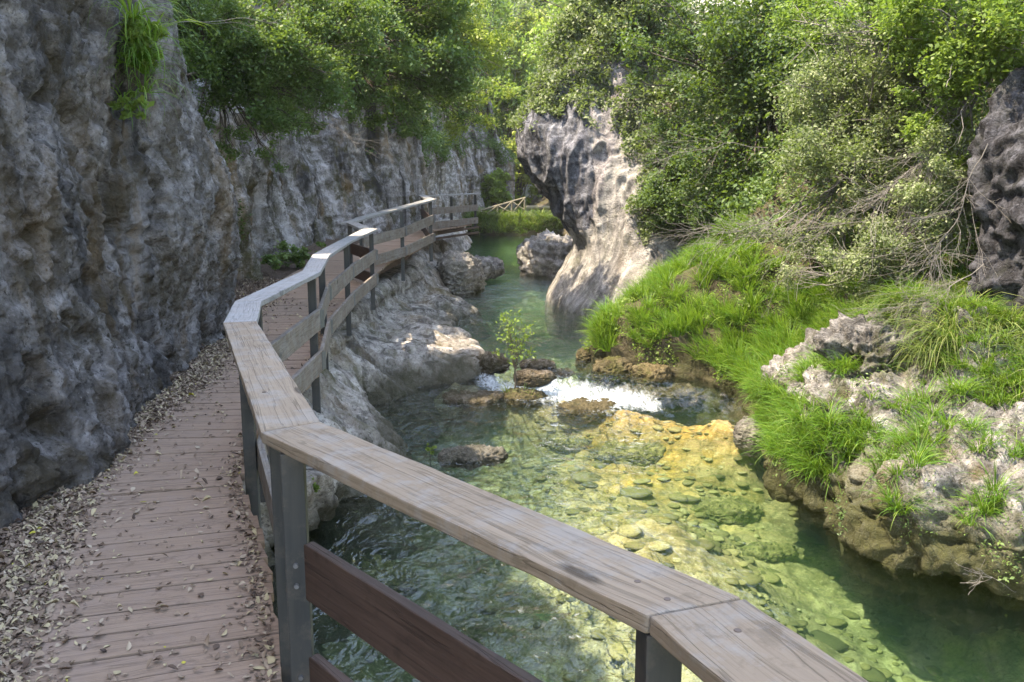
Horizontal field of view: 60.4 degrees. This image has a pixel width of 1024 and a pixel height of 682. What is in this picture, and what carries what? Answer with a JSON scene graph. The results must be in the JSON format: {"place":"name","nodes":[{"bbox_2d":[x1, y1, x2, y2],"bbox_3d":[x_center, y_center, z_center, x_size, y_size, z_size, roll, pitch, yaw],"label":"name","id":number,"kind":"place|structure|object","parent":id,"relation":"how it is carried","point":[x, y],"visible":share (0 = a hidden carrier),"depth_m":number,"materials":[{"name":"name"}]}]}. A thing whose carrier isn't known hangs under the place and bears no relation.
{"place":"outdoors","nodes":[
{"label":"outdoors","id":0,"kind":"place"},
{"bbox_2d":[0,0,521,528],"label":"cliff","id":1,"kind":"structure","parent":0,"point":[130,258],"depth_m":6.89,"materials":[{"name":"grey stone"}]},
{"bbox_2d":[106,13,169,137],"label":"cliff fern","id":2,"kind":"object","parent":1,"relation":"on","point":[126,113],"visible":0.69,"depth_m":6.89,"materials":[{"name":"green plant"}]},
{"bbox_2d":[87,0,219,126],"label":"hanging grass","id":3,"kind":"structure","parent":1,"relation":"hanging from","point":[133,55],"depth_m":6.83,"materials":[{"name":"green plant"}]},
{"bbox_2d":[188,61,252,243],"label":"ivy","id":4,"kind":"object","parent":1,"relation":"attached to","point":[241,231],"depth_m":14.20,"materials":[{"name":"green plant"}]},
{"bbox_2d":[161,16,294,31],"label":"dead branch","id":5,"kind":"object","parent":1,"relation":"attached to","point":[228,22],"visible":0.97,"depth_m":7.96,"materials":[{"name":"wood"}]},
{"bbox_2d":[169,0,396,173],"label":"cliff shrub","id":6,"kind":"object","parent":1,"relation":"attached to","point":[261,57],"visible":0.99,"depth_m":11.27,"materials":[{"name":"green plant"}]},
{"bbox_2d":[290,90,401,167],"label":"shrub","id":7,"kind":"object","parent":1,"relation":"attached to","point":[345,135],"visible":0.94,"depth_m":14.19,"materials":[{"name":"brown plant"}]},
{"bbox_2d":[250,0,507,141],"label":"overhanging tree","id":8,"kind":"object","parent":1,"relation":"on","point":[441,57],"visible":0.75,"depth_m":15.84,"materials":[{"name":"green plant"}]},
{"bbox_2d":[392,0,521,144],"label":"sunlit tree","id":9,"kind":"object","parent":1,"relation":"on","point":[475,35],"visible":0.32,"depth_m":23.14,"materials":[{"name":"green plant"}]},
{"bbox_2d":[457,0,516,124],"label":"tree","id":10,"kind":"object","parent":1,"relation":"on","point":[493,20],"visible":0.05,"depth_m":47.73,"materials":[{"name":"green plant"}]},
{"bbox_2d":[234,238,358,300],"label":"path","id":11,"kind":"structure","parent":0,"point":[269,271],"depth_m":16.32,"materials":[{"name":"soil"}]},
{"bbox_2d":[260,240,326,269],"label":"plant","id":12,"kind":"object","parent":11,"relation":"on","point":[286,259],"visible":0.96,"depth_m":16.35,"materials":[{"name":"green plant"}]},
{"bbox_2d":[242,213,499,663],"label":"river bank","id":13,"kind":"structure","parent":0,"point":[406,338],"depth_m":12.26,"materials":[{"name":"grey stone"}]},
{"bbox_2d":[0,224,478,681],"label":"boardwalk","id":14,"kind":"structure","parent":13,"relation":"on","point":[200,621],"depth_m":4.10,"materials":[{"name":"brown wood"}]},
{"bbox_2d":[0,277,362,681],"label":"fallen leaves","id":15,"kind":"object","parent":14,"relation":"on","point":[210,355],"visible":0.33,"depth_m":4.25,"materials":[{"name":"brown plant"}]},
{"bbox_2d":[223,193,867,681],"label":"wooden railing","id":16,"kind":"object","parent":14,"relation":"attached to","point":[697,627],"visible":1,"depth_m":2.43,"materials":[{"name":"grey wood"}]},
{"bbox_2d":[310,475,320,491],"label":"water plant","id":17,"kind":"object","parent":13,"relation":"on","point":[315,487],"visible":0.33,"depth_m":7.28,"materials":[{"name":"green plant"}]},
{"bbox_2d":[474,255,504,280],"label":"flat boulder","id":18,"kind":"object","parent":13,"relation":"on","point":[493,268],"visible":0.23,"depth_m":24.45,"materials":[{"name":"grey stone"}]},
{"bbox_2d":[475,351,509,375],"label":"river rock","id":19,"kind":"object","parent":13,"relation":"on","point":[490,364],"visible":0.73,"depth_m":13.42,"materials":[{"name":"grey stone"}]},
{"bbox_2d":[461,203,563,246],"bbox_3d":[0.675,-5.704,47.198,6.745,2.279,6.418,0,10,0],"label":"grassy bank","id":20,"kind":"structure","parent":0,"point":[529,232],"depth_m":44.95,"materials":[{"name":"green plant"}]},
{"bbox_2d":[480,167,512,209],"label":"tree","id":21,"kind":"object","parent":20,"relation":"on","point":[494,189],"visible":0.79,"depth_m":48.76,"materials":[{"name":"green plant"}]},
{"bbox_2d":[477,197,525,219],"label":"rustic fence","id":22,"kind":"object","parent":20,"relation":"on","point":[512,202],"visible":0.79,"depth_m":45.50,"materials":[{"name":"brown wood"}]},
{"bbox_2d":[492,383,536,395],"bbox_3d":[0.047,0.668,12.389,0.661,0.212,0.522,0,10,0],"label":"foam","id":23,"kind":"object","parent":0,"point":[513,389],"visible":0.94,"depth_m":12.38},
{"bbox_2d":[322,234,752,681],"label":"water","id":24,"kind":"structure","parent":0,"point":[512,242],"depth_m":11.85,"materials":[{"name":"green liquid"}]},
{"bbox_2d":[425,443,436,463],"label":"water plant","id":25,"kind":"object","parent":24,"relation":"on","point":[432,448],"visible":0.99,"depth_m":9.34,"materials":[{"name":"green plant"}]},
{"bbox_2d":[434,250,486,298],"bbox_3d":[-1.342,-1.685,22.354,1.395,1.285,1.680,0,10,0],"label":"round boulder","id":26,"kind":"object","parent":24,"relation":"in","point":[462,272],"visible":0.82,"depth_m":21.77,"materials":[{"name":"grey stone"}]},
{"bbox_2d":[437,444,507,469],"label":"river rock","id":27,"kind":"object","parent":24,"relation":"in","point":[476,455],"visible":0.96,"depth_m":9.57,"materials":[{"name":"grey stone"}]},
{"bbox_2d":[513,368,556,387],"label":"river rock","id":28,"kind":"object","parent":24,"relation":"in","point":[533,377],"visible":0.94,"depth_m":12.80,"materials":[{"name":"brown stone"}]},
{"bbox_2d":[519,358,555,369],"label":"river rock","id":29,"kind":"object","parent":24,"relation":"in","point":[535,364],"visible":0.68,"depth_m":13.31,"materials":[{"name":"grey stone"}]},
{"bbox_2d":[550,368,575,377],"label":"river rock","id":30,"kind":"object","parent":24,"relation":"in","point":[568,372],"visible":0.7,"depth_m":13.10,"materials":[{"name":"grey stone"}]},
{"bbox_2d":[491,0,769,197],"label":"hills","id":31,"kind":"structure","parent":0,"point":[527,193],"depth_m":66.64,"materials":[{"name":"green plant"}]},
{"bbox_2d":[473,0,535,98],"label":"tree","id":32,"kind":"object","parent":31,"relation":"on","point":[505,9],"visible":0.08,"depth_m":54.82,"materials":[{"name":"green plant"}]},
{"bbox_2d":[472,50,539,140],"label":"tree","id":33,"kind":"object","parent":31,"relation":"on","point":[514,102],"visible":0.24,"depth_m":55.23,"materials":[{"name":"green plant"}]},
{"bbox_2d":[493,3,590,101],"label":"tree","id":34,"kind":"object","parent":31,"relation":"on","point":[526,19],"visible":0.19,"depth_m":56.41,"materials":[{"name":"green plant"}]},
{"bbox_2d":[322,246,1023,681],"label":"riverbed","id":35,"kind":"structure","parent":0,"point":[812,590],"depth_m":8.46,"materials":[{"name":"stone"}]},
{"bbox_2d":[358,554,420,593],"bbox_3d":[-1.305,2.221,8.219,0.919,0.301,0.584,0,10,0],"label":"submerged stone","id":36,"kind":"object","parent":35,"relation":"on","point":[391,574],"visible":0.48,"depth_m":8.12,"materials":[{"name":"stone"}]},
{"bbox_2d":[442,389,503,408],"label":"river rock","id":37,"kind":"object","parent":35,"relation":"on","point":[479,397],"visible":0.94,"depth_m":12.19,"materials":[{"name":"stone"}]},
{"bbox_2d":[490,304,546,388],"bbox_3d":[0.029,0.160,12.271,0.765,1.355,0.836,-8,13,-39],"label":"sapling","id":38,"kind":"object","parent":35,"relation":"on","point":[508,327],"visible":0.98,"depth_m":12.25,"materials":[{"name":"green plant"}]},
{"bbox_2d":[503,387,548,408],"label":"river rock","id":39,"kind":"object","parent":35,"relation":"on","point":[526,397],"visible":0.94,"depth_m":12.21,"materials":[{"name":"brown stone"}]},
{"bbox_2d":[516,228,572,291],"bbox_3d":[1.367,-2.305,26.890,2.510,2.207,3.438,0,10,0],"label":"pale boulder","id":40,"kind":"object","parent":35,"relation":"on","point":[544,254],"visible":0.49,"depth_m":25.78,"materials":[{"name":"grey stone"}]},
{"bbox_2d":[545,433,588,452],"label":"submerged stone","id":41,"kind":"object","parent":35,"relation":"on","point":[556,440],"visible":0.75,"depth_m":11.57,"materials":[{"name":"stone"}]},
{"bbox_2d":[556,397,620,422],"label":"river rock","id":42,"kind":"object","parent":35,"relation":"on","point":[582,404],"visible":0.81,"depth_m":11.71,"materials":[{"name":"brown stone"}]},
{"bbox_2d":[515,27,738,345],"bbox_3d":[2.709,-3.480,20.591,5.261,7.420,9.075,0,10,0],"label":"rock overhang","id":43,"kind":"object","parent":35,"relation":"on","point":[584,190],"visible":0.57,"depth_m":18.91,"materials":[{"name":"grey stone"}]},
{"bbox_2d":[526,0,706,132],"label":"grey leaved tree","id":44,"kind":"object","parent":43,"relation":"on","point":[613,15],"visible":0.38,"depth_m":19.09,"materials":[{"name":"green plant"}]},
{"bbox_2d":[503,18,754,245],"bbox_3d":[2.678,-5.000,20.911,5.796,4.946,8.545,0,10,0],"label":"rock foliage","id":45,"kind":"object","parent":43,"relation":"on","point":[557,73],"visible":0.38,"depth_m":19.14,"materials":[{"name":"green plant"}]},
{"bbox_2d":[631,106,729,245],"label":"ivy shrub","id":46,"kind":"object","parent":43,"relation":"on","point":[671,203],"visible":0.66,"depth_m":17.12,"materials":[{"name":"green plant"}]},
{"bbox_2d":[591,439,665,466],"bbox_3d":[1.490,1.438,11.066,1.003,0.339,0.675,0,10,0],"label":"submerged stone","id":47,"kind":"object","parent":35,"relation":"on","point":[652,451],"visible":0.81,"depth_m":10.93,"materials":[{"name":"stone"}]},
{"bbox_2d":[364,371,942,681],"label":"pebbles","id":48,"kind":"object","parent":35,"relation":"on","point":[868,671],"visible":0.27,"depth_m":8.40,"materials":[{"name":"yellow stone"}]},
{"bbox_2d":[689,494,763,526],"bbox_3d":[2.355,1.902,9.854,0.897,0.293,0.590,3,11,17],"label":"submerged stone","id":49,"kind":"object","parent":35,"relation":"on","point":[729,509],"visible":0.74,"depth_m":9.72,"materials":[{"name":"green stone"}]},
{"bbox_2d":[721,542,735,549],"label":"submerged stone","id":50,"kind":"object","parent":35,"relation":"on","point":[724,546],"visible":0.37,"depth_m":8.66,"materials":[{"name":"green stone"}]},
{"bbox_2d":[733,418,766,452],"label":"river rock","id":51,"kind":"object","parent":35,"relation":"on","point":[741,435],"visible":0.52,"depth_m":10.32,"materials":[{"name":"beige stone"}]},
{"bbox_2d":[741,541,798,562],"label":"submerged stone","id":52,"kind":"object","parent":35,"relation":"on","point":[774,551],"visible":0.92,"depth_m":8.92,"materials":[{"name":"green stone"}]},
{"bbox_2d":[756,294,1023,640],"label":"mossy boulder","id":53,"kind":"object","parent":35,"relation":"on","point":[925,573],"visible":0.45,"depth_m":7.18,"materials":[{"name":"beige stone"}]},
{"bbox_2d":[755,288,1023,594],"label":"moss","id":54,"kind":"object","parent":53,"relation":"on","point":[998,543],"visible":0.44,"depth_m":7.38,"materials":[{"name":"green plant"}]},
{"bbox_2d":[831,261,983,364],"bbox_3d":[3.830,-0.304,8.656,0.826,0.969,1.310,-8,13,-38],"label":"dead branch","id":55,"kind":"object","parent":53,"relation":"on","point":[945,283],"visible":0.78,"depth_m":8.53,"materials":[{"name":"grey wood"}]},
{"bbox_2d":[955,560,1013,594],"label":"dead branch","id":56,"kind":"object","parent":53,"relation":"on","point":[980,577],"visible":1,"depth_m":6.32,"materials":[{"name":"grey wood"}]},
{"bbox_2d":[522,5,1023,633],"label":"terrain","id":57,"kind":"structure","parent":0,"point":[726,401],"depth_m":12.60,"materials":[{"name":"soil"}]},
{"bbox_2d":[492,72,526,138],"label":"tree","id":58,"kind":"object","parent":57,"relation":"on","point":[510,87],"visible":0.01,"depth_m":63.44,"materials":[{"name":"green plant"}]},
{"bbox_2d":[500,131,541,211],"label":"tree","id":59,"kind":"object","parent":57,"relation":"on","point":[522,178],"visible":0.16,"depth_m":54.99,"materials":[{"name":"green plant"}]},
{"bbox_2d":[501,0,567,28],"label":"tree","id":60,"kind":"object","parent":57,"relation":"on","point":[520,4],"visible":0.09,"depth_m":72.83,"materials":[{"name":"green plant"}]},
{"bbox_2d":[526,205,549,212],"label":"foot bridge","id":61,"kind":"structure","parent":57,"relation":"on","point":[532,207],"depth_m":48.38,"materials":[{"name":"grey wood"}]},
{"bbox_2d":[520,0,646,80],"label":"tree","id":62,"kind":"object","parent":57,"relation":"on","point":[539,26],"visible":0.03,"depth_m":41.62,"materials":[{"name":"green plant"}]},
{"bbox_2d":[575,346,591,371],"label":"river rock","id":63,"kind":"object","parent":57,"relation":"on","point":[584,355],"visible":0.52,"depth_m":13.85,"materials":[{"name":"brown stone"}]},
{"bbox_2d":[590,355,632,392],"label":"river rock","id":64,"kind":"object","parent":57,"relation":"on","point":[614,365],"visible":0.87,"depth_m":13.02,"materials":[{"name":"beige stone"}]},
{"bbox_2d":[630,362,672,386],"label":"river rock","id":65,"kind":"object","parent":57,"relation":"on","point":[647,370],"visible":0.88,"depth_m":12.66,"materials":[{"name":"beige stone"}]},
{"bbox_2d":[617,382,706,408],"bbox_3d":[2.219,0.761,12.715,1.388,0.373,0.910,0,10,0],"label":"river rock","id":66,"kind":"object","parent":57,"relation":"on","point":[687,394],"visible":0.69,"depth_m":12.39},
{"bbox_2d":[602,97,767,189],"bbox_3d":[2.446,-2.894,13.112,2.445,1.397,1.039,-2,11,-13],"label":"dead branch","id":67,"kind":"object","parent":57,"relation":"on","point":[658,172],"visible":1,"depth_m":12.93,"materials":[{"name":"wood"}]},
{"bbox_2d":[599,0,857,232],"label":"evergreen tree","id":68,"kind":"object","parent":57,"relation":"on","point":[723,26],"visible":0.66,"depth_m":15.69,"materials":[{"name":"green plant"}]},
{"bbox_2d":[576,207,975,386],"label":"grass","id":69,"kind":"structure","parent":57,"relation":"on","point":[772,337],"depth_m":12.49,"materials":[{"name":"green plant"}]},
{"bbox_2d":[579,228,977,384],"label":"slope herbs","id":70,"kind":"object","parent":57,"relation":"on","point":[656,352],"visible":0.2,"depth_m":12.72,"materials":[{"name":"green plant"}]},
{"bbox_2d":[812,310,914,379],"bbox_3d":[3.519,0.413,8.939,0.968,1.376,1.211,0,10,0],"label":"karst rock","id":71,"kind":"object","parent":57,"relation":"on","point":[862,337],"visible":0.23,"depth_m":8.69,"materials":[{"name":"grey stone"}]},
{"bbox_2d":[709,2,1017,249],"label":"undergrowth","id":72,"kind":"object","parent":57,"relation":"on","point":[762,191],"visible":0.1,"depth_m":13.57,"materials":[{"name":"green plant"}]},
{"bbox_2d":[726,0,1012,280],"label":"willow shrub","id":73,"kind":"object","parent":57,"relation":"on","point":[858,121],"visible":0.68,"depth_m":10.88,"materials":[{"name":"green plant"}]},
{"bbox_2d":[609,190,807,286],"bbox_3d":[2.510,-1.396,11.736,2.412,1.280,1.288,-4,11,-19],"label":"dead branch","id":74,"kind":"object","parent":73,"relation":"attached to","point":[730,232],"visible":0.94,"depth_m":11.62,"materials":[{"name":"grey wood"}]},
{"bbox_2d":[696,180,934,327],"bbox_3d":[3.526,-1.061,10.717,2.435,1.784,1.474,0,10,0],"label":"dead branch","id":75,"kind":"object","parent":73,"relation":"attached to","point":[837,223],"visible":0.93,"depth_m":10.66,"materials":[{"name":"grey wood"}]},
{"bbox_2d":[773,120,978,307],"bbox_3d":[3.991,-1.370,10.053,1.552,2.144,2.661,-6,12,-29],"label":"bramble shrub","id":76,"kind":"object","parent":57,"relation":"on","point":[829,256],"visible":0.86,"depth_m":9.50,"materials":[{"name":"green plant"}]},
{"bbox_2d":[822,92,980,274],"bbox_3d":[4.028,-1.692,9.524,1.196,1.957,1.579,-8,13,-36],"label":"dead branch","id":77,"kind":"object","parent":76,"relation":"attached to","point":[900,177],"visible":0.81,"depth_m":9.39,"materials":[{"name":"grey wood"}]},
{"bbox_2d":[734,267,1023,541],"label":"sedge grass","id":78,"kind":"structure","parent":57,"relation":"on","point":[774,430],"depth_m":7.93,"materials":[{"name":"green plant"}]},
{"bbox_2d":[744,0,1018,205],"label":"leafy tree","id":79,"kind":"object","parent":57,"relation":"on","point":[786,58],"visible":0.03,"depth_m":13.52,"materials":[{"name":"green plant"}]},
{"bbox_2d":[761,0,1023,195],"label":"broadleaf tree","id":80,"kind":"object","parent":57,"relation":"on","point":[961,55],"visible":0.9,"depth_m":9.16,"materials":[{"name":"green plant"}]},
{"bbox_2d":[830,144,1009,310],"bbox_3d":[3.987,-0.681,8.741,1.623,2.473,0.866,8,13,38],"label":"dead branch","id":81,"kind":"object","parent":57,"relation":"on","point":[940,260],"visible":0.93,"depth_m":8.56,"materials":[{"name":"grey wood"}]},
{"bbox_2d":[817,267,1023,407],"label":"drooping grass","id":82,"kind":"structure","parent":57,"relation":"on","point":[924,351],"depth_m":8.21,"materials":[{"name":"green plant"}]},
{"bbox_2d":[893,298,997,371],"bbox_3d":[4.311,0.132,8.663,0.980,1.087,1.190,0,10,0],"label":"karst rock","id":83,"kind":"object","parent":57,"relation":"on","point":[926,308],"visible":0.1,"depth_m":8.43,"materials":[{"name":"grey stone"}]},
{"bbox_2d":[965,66,1023,318],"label":"dark outcrop","id":84,"kind":"object","parent":57,"relation":"on","point":[997,174],"visible":0.77,"depth_m":8.41,"materials":[{"name":"grey stone"}]}
]}

